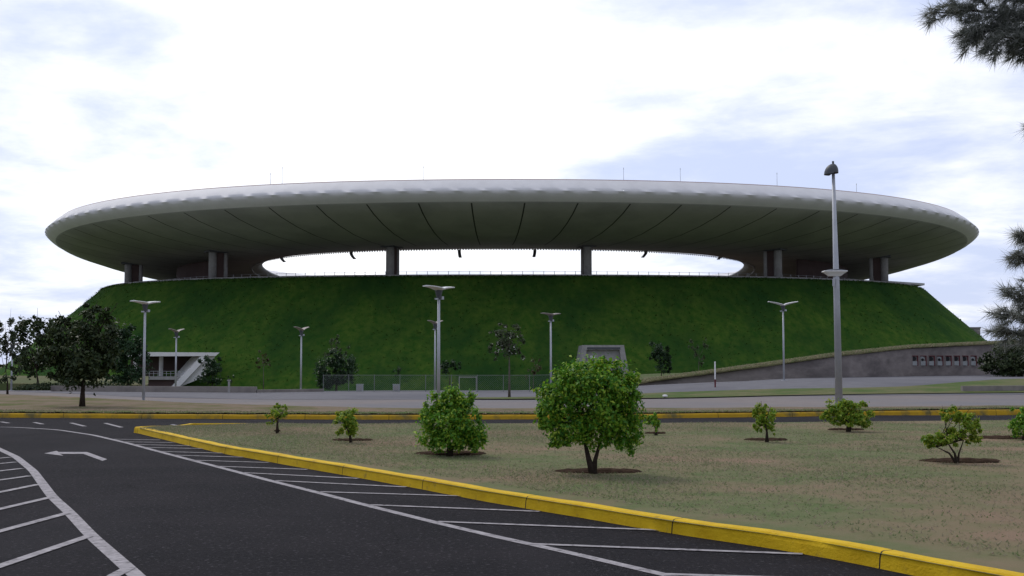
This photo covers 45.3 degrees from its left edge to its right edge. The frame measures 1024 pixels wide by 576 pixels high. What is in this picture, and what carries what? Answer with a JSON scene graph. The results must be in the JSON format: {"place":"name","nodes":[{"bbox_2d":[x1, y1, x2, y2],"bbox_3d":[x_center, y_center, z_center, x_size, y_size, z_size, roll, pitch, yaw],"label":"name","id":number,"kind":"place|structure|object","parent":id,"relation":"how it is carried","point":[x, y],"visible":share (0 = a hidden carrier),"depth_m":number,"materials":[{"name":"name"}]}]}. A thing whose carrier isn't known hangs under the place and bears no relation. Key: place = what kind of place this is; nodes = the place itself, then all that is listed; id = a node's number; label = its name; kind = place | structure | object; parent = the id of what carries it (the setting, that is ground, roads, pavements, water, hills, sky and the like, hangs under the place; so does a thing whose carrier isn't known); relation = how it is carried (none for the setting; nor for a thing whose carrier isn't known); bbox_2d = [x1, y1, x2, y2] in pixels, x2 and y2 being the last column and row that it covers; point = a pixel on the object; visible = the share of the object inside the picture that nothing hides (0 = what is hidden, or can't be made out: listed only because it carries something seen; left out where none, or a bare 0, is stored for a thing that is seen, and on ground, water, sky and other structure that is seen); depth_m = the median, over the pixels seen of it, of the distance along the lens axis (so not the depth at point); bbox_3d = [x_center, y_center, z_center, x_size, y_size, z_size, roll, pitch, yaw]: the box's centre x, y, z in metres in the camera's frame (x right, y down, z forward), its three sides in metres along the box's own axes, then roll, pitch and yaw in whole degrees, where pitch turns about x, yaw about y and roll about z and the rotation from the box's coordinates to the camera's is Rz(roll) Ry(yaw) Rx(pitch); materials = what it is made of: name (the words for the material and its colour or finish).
{"place":"outdoors","nodes":[
{"label":"outdoors","id":0,"kind":"place"},
{"bbox_2d":[0,376,147,389],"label":"terrace","id":1,"kind":"structure","parent":0,"point":[22,380],"depth_m":134.59,"materials":[{"name":"grey concrete"}]},
{"bbox_2d":[1,366,707,414],"bbox_3d":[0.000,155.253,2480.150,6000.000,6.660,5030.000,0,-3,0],"label":"ground","id":2,"kind":"structure","parent":0,"point":[644,376],"depth_m":65.18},
{"bbox_2d":[5,308,56,383],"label":"shade tree","id":3,"kind":"object","parent":2,"relation":"on","point":[39,340],"visible":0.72,"depth_m":73.74,"materials":[{"name":"green plant"}]},
{"bbox_2d":[12,381,132,389],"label":"hedge","id":4,"kind":"object","parent":2,"relation":"on","point":[41,386],"visible":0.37,"depth_m":71.67,"materials":[{"name":"green plant"}]},
{"bbox_2d":[102,321,154,385],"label":"shade tree","id":5,"kind":"object","parent":2,"relation":"on","point":[133,351],"visible":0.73,"depth_m":83.52,"materials":[{"name":"green plant"}]},
{"bbox_2d":[51,386,256,392],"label":"wall","id":6,"kind":"structure","parent":2,"relation":"on","point":[174,389],"depth_m":66.08,"materials":[{"name":"grey concrete"}]},
{"bbox_2d":[169,328,183,385],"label":"street lamp","id":7,"kind":"object","parent":2,"relation":"on","point":[176,333],"visible":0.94,"depth_m":72.71,"materials":[{"name":"metal"}]},
{"bbox_2d":[194,355,222,385],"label":"tree","id":8,"kind":"object","parent":2,"relation":"on","point":[212,367],"visible":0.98,"depth_m":83.58,"materials":[{"name":"green plant"}]},
{"bbox_2d":[255,350,270,389],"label":"tree","id":9,"kind":"object","parent":2,"relation":"on","point":[263,360],"visible":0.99,"depth_m":77.98,"materials":[{"name":"green plant"}]},
{"bbox_2d":[257,389,322,392],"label":"wall","id":10,"kind":"structure","parent":2,"relation":"on","point":[291,390],"depth_m":65.94,"materials":[{"name":"grey concrete"}]},
{"bbox_2d":[294,326,308,388],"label":"street lamp","id":11,"kind":"object","parent":2,"relation":"on","point":[301,330],"visible":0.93,"depth_m":71.48,"materials":[{"name":"metal"}]},
{"bbox_2d":[321,334,349,390],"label":"tree","id":12,"kind":"object","parent":2,"relation":"on","point":[325,354],"visible":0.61,"depth_m":79.89,"materials":[{"name":"green plant"}]},
{"bbox_2d":[312,348,359,390],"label":"tree","id":13,"kind":"object","parent":2,"relation":"on","point":[342,373],"visible":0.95,"depth_m":75.58,"materials":[{"name":"green plant"}]},
{"bbox_2d":[392,366,401,376],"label":"tree","id":14,"kind":"object","parent":2,"relation":"on","point":[398,370],"visible":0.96,"depth_m":81.78,"materials":[{"name":"green plant"}]},
{"bbox_2d":[427,320,442,389],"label":"street lamp","id":15,"kind":"object","parent":2,"relation":"on","point":[434,323],"visible":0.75,"depth_m":71.11,"materials":[{"name":"metal"}]},
{"bbox_2d":[440,359,461,388],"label":"tree","id":16,"kind":"object","parent":2,"relation":"on","point":[445,366],"visible":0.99,"depth_m":79.86,"materials":[{"name":"green plant"}]},
{"bbox_2d":[0,166,986,390],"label":"stadium","id":17,"kind":"object","parent":2,"relation":"on","point":[767,236],"visible":0.87,"depth_m":280.97,"materials":[{"name":"concrete"}]},
{"bbox_2d":[166,271,857,279],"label":"guard rail","id":18,"kind":"object","parent":17,"relation":"on","point":[508,271],"visible":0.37,"depth_m":303.74,"materials":[{"name":"metal"}]},
{"bbox_2d":[525,358,541,388],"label":"tree","id":19,"kind":"object","parent":2,"relation":"on","point":[537,370],"visible":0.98,"depth_m":77.69,"materials":[{"name":"green plant"}]},
{"bbox_2d":[637,344,1014,385],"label":"retaining wall","id":20,"kind":"structure","parent":2,"relation":"on","point":[894,363],"depth_m":78.25,"materials":[{"name":"grey concrete"}]},
{"bbox_2d":[913,356,917,365],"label":"wall panel","id":21,"kind":"structure","parent":20,"relation":"attached to","point":[915,360],"depth_m":82.74,"materials":[{"name":"grey"}]},
{"bbox_2d":[921,356,926,365],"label":"wall panel","id":22,"kind":"structure","parent":20,"relation":"attached to","point":[923,360],"depth_m":83.44,"materials":[{"name":"grey"}]},
{"bbox_2d":[929,356,934,365],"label":"wall panel","id":23,"kind":"structure","parent":20,"relation":"attached to","point":[931,360],"depth_m":84.09,"materials":[{"name":"grey"}]},
{"bbox_2d":[937,356,942,365],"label":"wall panel","id":24,"kind":"structure","parent":20,"relation":"attached to","point":[940,360],"depth_m":84.71,"materials":[{"name":"grey"}]},
{"bbox_2d":[946,356,951,365],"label":"wall panel","id":25,"kind":"structure","parent":20,"relation":"attached to","point":[948,360],"depth_m":85.34,"materials":[{"name":"grey"}]},
{"bbox_2d":[954,356,959,365],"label":"wall panel","id":26,"kind":"structure","parent":20,"relation":"attached to","point":[956,360],"depth_m":85.97,"materials":[{"name":"grey"}]},
{"bbox_2d":[963,356,968,365],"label":"wall panel","id":27,"kind":"structure","parent":20,"relation":"attached to","point":[965,360],"depth_m":86.62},
{"bbox_2d":[971,356,976,365],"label":"wall panel","id":28,"kind":"structure","parent":20,"relation":"attached to","point":[973,360],"depth_m":87.26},
{"bbox_2d":[970,327,980,333],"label":"building","id":29,"kind":"structure","parent":2,"relation":"on","point":[976,329],"depth_m":419.83,"materials":[{"name":"grey concrete"}]},
{"bbox_2d":[961,385,1023,390],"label":"wall","id":30,"kind":"structure","parent":2,"relation":"on","point":[995,388],"depth_m":57.20,"materials":[{"name":"grey concrete"}]},
{"bbox_2d":[0,415,1015,575],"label":"parking lot","id":31,"kind":"structure","parent":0,"point":[146,512],"depth_m":12.00,"materials":[{"name":"black asphalt"}]},
{"bbox_2d":[46,451,105,460],"bbox_3d":[-7.372,2.890,21.217,0.692,0.001,2.747,3,-5,-44],"label":"arrow marking","id":32,"kind":"object","parent":31,"relation":"on","point":[85,453],"visible":1,"depth_m":21.59,"materials":[{"name":"paint"}]},
{"bbox_2d":[3,422,174,426],"bbox_3d":[-0.130,3.515,31.479,27.499,0.001,3.540,0,-3,0],"label":"bay marking","id":33,"kind":"object","parent":31,"relation":"on","point":[83,425],"visible":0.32,"depth_m":31.72,"materials":[{"name":"paint"}]},
{"bbox_2d":[0,427,676,575],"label":"lane line","id":34,"kind":"object","parent":31,"relation":"on","point":[111,553],"visible":1,"depth_m":12.27,"materials":[{"name":"paint"}]},
{"bbox_2d":[0,439,802,575],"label":"hatch marking","id":35,"kind":"object","parent":31,"relation":"on","point":[121,571],"visible":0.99,"depth_m":12.02,"materials":[{"name":"paint"}]},
{"bbox_2d":[0,409,1020,419],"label":"kerb","id":36,"kind":"structure","parent":31,"relation":"on","point":[415,417],"depth_m":35.39,"materials":[{"name":"paint"}]},
{"bbox_2d":[134,423,1023,575],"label":"kerb","id":37,"kind":"structure","parent":31,"relation":"on","point":[817,546],"depth_m":11.81,"materials":[{"name":"paint"}]},
{"bbox_2d":[0,391,1023,407],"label":"avenue","id":38,"kind":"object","parent":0,"point":[873,400],"visible":0.56,"depth_m":50.26,"materials":[{"name":"grey asphalt"}]},
{"bbox_2d":[0,313,22,393],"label":"shade tree","id":39,"kind":"object","parent":38,"relation":"on","point":[5,340],"visible":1,"depth_m":61.95,"materials":[{"name":"green plant"}]},
{"bbox_2d":[0,375,1023,399],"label":"service road","id":40,"kind":"structure","parent":0,"point":[863,382],"depth_m":61.80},
{"bbox_2d":[8,343,19,389],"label":"street lamp","id":41,"kind":"object","parent":40,"relation":"on","point":[12,345],"visible":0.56,"depth_m":70.86,"materials":[{"name":"metal"}]},
{"bbox_2d":[356,384,363,390],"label":"utility cabinet","id":42,"kind":"object","parent":40,"relation":"on","point":[359,389],"visible":0.69,"depth_m":67.96,"materials":[{"name":"metal"}]},
{"bbox_2d":[392,384,399,390],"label":"utility cabinet","id":43,"kind":"object","parent":40,"relation":"on","point":[397,385],"visible":0.64,"depth_m":67.96,"materials":[{"name":"metal"}]},
{"bbox_2d":[323,371,634,391],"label":"wire fence","id":44,"kind":"object","parent":40,"relation":"on","point":[425,384],"visible":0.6,"depth_m":66.63,"materials":[{"name":"grey metal"}]},
{"bbox_2d":[541,313,560,382],"bbox_3d":[1.965,3.331,62.044,1.160,4.153,0.500,3,-5,-45],"label":"street lamp","id":45,"kind":"object","parent":40,"relation":"on","point":[551,319],"visible":0.93,"depth_m":62.03,"materials":[{"name":"metal"}]},
{"bbox_2d":[714,361,715,386],"bbox_3d":[10.281,4.382,62.104,0.076,1.320,0.080,0,-3,0],"label":"marker post","id":46,"kind":"object","parent":40,"relation":"on","point":[714,373],"visible":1,"depth_m":62.08,"materials":[{"name":"white"}]},
{"bbox_2d":[465,379,1023,398],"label":"median","id":47,"kind":"object","parent":40,"relation":"on","point":[954,387],"visible":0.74,"depth_m":57.46,"materials":[{"name":"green plant"}]},
{"bbox_2d":[488,322,525,396],"bbox_3d":[-0.246,3.224,55.113,1.434,3.420,1.402,-3,-5,42],"label":"tree","id":48,"kind":"object","parent":47,"relation":"on","point":[503,344],"visible":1,"depth_m":55.04,"materials":[{"name":"green plant"}]},
{"bbox_2d":[768,301,797,380],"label":"street lamp","id":49,"kind":"object","parent":40,"relation":"on","point":[783,306],"visible":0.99,"depth_m":66.55,"materials":[{"name":"metal"}]},
{"bbox_2d":[977,329,1023,376],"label":"bush","id":50,"kind":"object","parent":40,"relation":"on","point":[1012,366],"visible":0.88,"depth_m":79.11,"materials":[{"name":"green plant"}]},
{"bbox_2d":[0,394,1023,414],"bbox_3d":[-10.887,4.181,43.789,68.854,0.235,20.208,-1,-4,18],"label":"verge","id":51,"kind":"structure","parent":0,"point":[24,402],"depth_m":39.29,"materials":[{"name":"green plant"}]},
{"bbox_2d":[32,301,123,405],"bbox_3d":[-14.156,2.172,40.300,2.673,3.524,2.469,-2,-4,31],"label":"shade tree","id":52,"kind":"object","parent":51,"relation":"on","point":[75,365],"visible":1,"depth_m":40.04,"materials":[{"name":"green plant"}]},
{"bbox_2d":[130,300,159,399],"bbox_3d":[-14.134,2.437,47.161,0.500,3.906,1.160,-3,-4,38],"label":"street lamp","id":53,"kind":"object","parent":51,"relation":"on","point":[144,306],"visible":0.92,"depth_m":47.13,"materials":[{"name":"metal"}]},
{"bbox_2d":[423,285,454,397],"bbox_3d":[-2.347,1.912,39.236,0.500,3.972,1.160,-3,-5,40],"label":"street lamp","id":54,"kind":"object","parent":51,"relation":"on","point":[438,291],"visible":0.91,"depth_m":39.21,"materials":[{"name":"metal"}]},
{"bbox_2d":[0,406,1017,414],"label":"verge edge","id":55,"kind":"object","parent":51,"relation":"on","point":[225,412],"visible":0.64,"depth_m":35.55,"materials":[{"name":"yellow concrete"}]},
{"bbox_2d":[822,161,847,405],"bbox_3d":[10.359,-0.100,39.359,0.740,8.003,0.424,0,-3,0],"label":"tall lamp post","id":56,"kind":"object","parent":51,"relation":"on","point":[835,272],"visible":0.96,"depth_m":39.25,"materials":[{"name":"metal"}]},
{"bbox_2d":[0,0,1023,364],"label":"sky","id":57,"kind":"structure","parent":0,"point":[101,100],"materials":[{"name":"white"}]},
{"bbox_2d":[139,420,1023,575],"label":"lawn","id":58,"kind":"structure","parent":0,"point":[1009,561],"depth_m":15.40,"materials":[{"name":"beige plant"}]},
{"bbox_2d":[264,402,289,432],"bbox_3d":[-4.855,2.718,25.573,0.476,0.662,0.472,2,-4,-34],"label":"citrus shrub","id":59,"kind":"object","parent":58,"relation":"on","point":[276,413],"visible":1,"depth_m":25.58,"materials":[{"name":"green plant"}]},
{"bbox_2d":[332,407,358,442],"bbox_3d":[-3.058,2.530,22.620,0.514,0.687,0.457,1,-4,-13],"label":"citrus shrub","id":60,"kind":"object","parent":58,"relation":"on","point":[349,424],"visible":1,"depth_m":22.61,"materials":[{"name":"green plant"}]},
{"bbox_2d":[332,438,372,440],"bbox_3d":[-3.021,2.869,23.202,0.809,0.051,0.412,0,-3,0],"label":"soil bed","id":61,"kind":"object","parent":58,"relation":"on","point":[355,439],"visible":0.91,"depth_m":23.09,"materials":[{"name":"brown soil"}]},
{"bbox_2d":[414,451,485,455],"bbox_3d":[-1.002,2.662,19.802,1.180,0.051,0.666,0,-3,0],"label":"soil bed","id":62,"kind":"object","parent":58,"relation":"on","point":[454,453],"visible":0.58,"depth_m":19.62,"materials":[{"name":"brown soil"}]},
{"bbox_2d":[413,383,489,455],"bbox_3d":[-0.975,2.089,19.384,1.232,1.187,1.009,1,-4,-13],"label":"citrus shrub","id":63,"kind":"object","parent":58,"relation":"on","point":[451,414],"visible":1,"depth_m":19.30,"materials":[{"name":"green plant"}]},
{"bbox_2d":[530,352,646,473],"bbox_3d":[1.032,1.677,16.285,1.485,1.644,1.149,-2,-4,32],"label":"citrus shrub","id":64,"kind":"object","parent":58,"relation":"on","point":[613,389],"visible":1,"depth_m":16.11,"materials":[{"name":"green plant"}]},
{"bbox_2d":[554,468,641,473],"bbox_3d":[1.159,2.462,16.525,1.210,0.051,0.600,0,-3,0],"label":"soil bed","id":65,"kind":"object","parent":58,"relation":"on","point":[601,470],"visible":0.81,"depth_m":16.46,"materials":[{"name":"brown soil"}]},
{"bbox_2d":[643,412,660,434],"bbox_3d":[2.815,2.754,24.853,0.328,0.503,0.423,3,-5,-43],"label":"citrus shrub","id":66,"kind":"object","parent":58,"relation":"on","point":[655,423],"visible":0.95,"depth_m":24.80,"materials":[{"name":"green plant"}]},
{"bbox_2d":[644,432,665,433],"bbox_3d":[2.978,3.007,25.466,0.456,0.051,0.260,0,-3,0],"label":"soil bed","id":67,"kind":"object","parent":58,"relation":"on","point":[654,432],"visible":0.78,"depth_m":25.39,"materials":[{"name":"brown soil"}]},
{"bbox_2d":[750,402,778,441],"bbox_3d":[4.693,2.490,22.820,0.484,0.784,0.514,0,-3,0],"label":"citrus shrub","id":68,"kind":"object","parent":58,"relation":"on","point":[762,420],"visible":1,"depth_m":22.79,"materials":[{"name":"green plant"}]},
{"bbox_2d":[744,438,787,440],"bbox_3d":[4.839,2.878,23.358,0.850,0.051,0.471,0,-3,0],"label":"soil bed","id":69,"kind":"object","parent":58,"relation":"on","point":[770,439],"visible":0.75,"depth_m":23.24,"materials":[{"name":"brown soil"}]},
{"bbox_2d":[828,428,863,429],"bbox_3d":[7.318,3.093,26.882,0.800,0.051,0.453,0,-3,0],"label":"soil bed","id":70,"kind":"object","parent":58,"relation":"on","point":[845,429],"visible":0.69,"depth_m":26.77,"materials":[{"name":"brown soil"}]},
{"bbox_2d":[818,398,874,431],"bbox_3d":[7.190,2.723,26.258,1.144,0.762,0.788,-2,-4,34],"label":"citrus shrub","id":71,"kind":"object","parent":58,"relation":"on","point":[842,409],"visible":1,"depth_m":26.14,"materials":[{"name":"green plant"}]},
{"bbox_2d":[920,405,983,463],"bbox_3d":[6.469,2.156,17.996,0.932,0.892,0.624,0,-3,0],"label":"citrus shrub","id":72,"kind":"object","parent":58,"relation":"on","point":[938,440],"visible":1,"depth_m":17.94,"materials":[{"name":"green plant"}]},
{"bbox_2d":[918,458,999,462],"bbox_3d":[6.702,2.571,18.309,1.244,0.051,0.662,0,-3,0],"label":"soil bed","id":73,"kind":"object","parent":58,"relation":"on","point":[968,460],"visible":0.93,"depth_m":18.18,"materials":[{"name":"brown soil"}]},
{"bbox_2d":[915,0,1023,361],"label":"pine tree","id":74,"kind":"object","parent":58,"relation":"on","point":[1007,18],"visible":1,"depth_m":13.25,"materials":[{"name":"green plant"}]},
{"bbox_2d":[979,435,1021,438],"bbox_3d":[9.716,2.919,24.023,1.322,0.051,0.702,0,-3,0],"label":"soil bed","id":75,"kind":"object","parent":58,"relation":"on","point":[998,437],"visible":0.78,"depth_m":23.81,"materials":[{"name":"brown soil"}]},
{"bbox_2d":[1004,405,1023,439],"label":"citrus shrub","id":76,"kind":"object","parent":58,"relation":"on","point":[1016,426],"visible":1,"depth_m":23.41,"materials":[{"name":"green plant"}]},
{"bbox_2d":[637,342,1014,382],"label":"grass bank","id":77,"kind":"structure","parent":0,"point":[754,366],"depth_m":73.77,"materials":[{"name":"green plant"}]},
{"bbox_2d":[648,341,672,375],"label":"tree","id":78,"kind":"object","parent":77,"relation":"on","point":[659,352],"visible":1,"depth_m":91.64,"materials":[{"name":"green plant"}]},
{"bbox_2d":[688,338,708,370],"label":"tree","id":79,"kind":"object","parent":77,"relation":"on","point":[693,349],"visible":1,"depth_m":94.77,"materials":[{"name":"green plant"}]}
]}

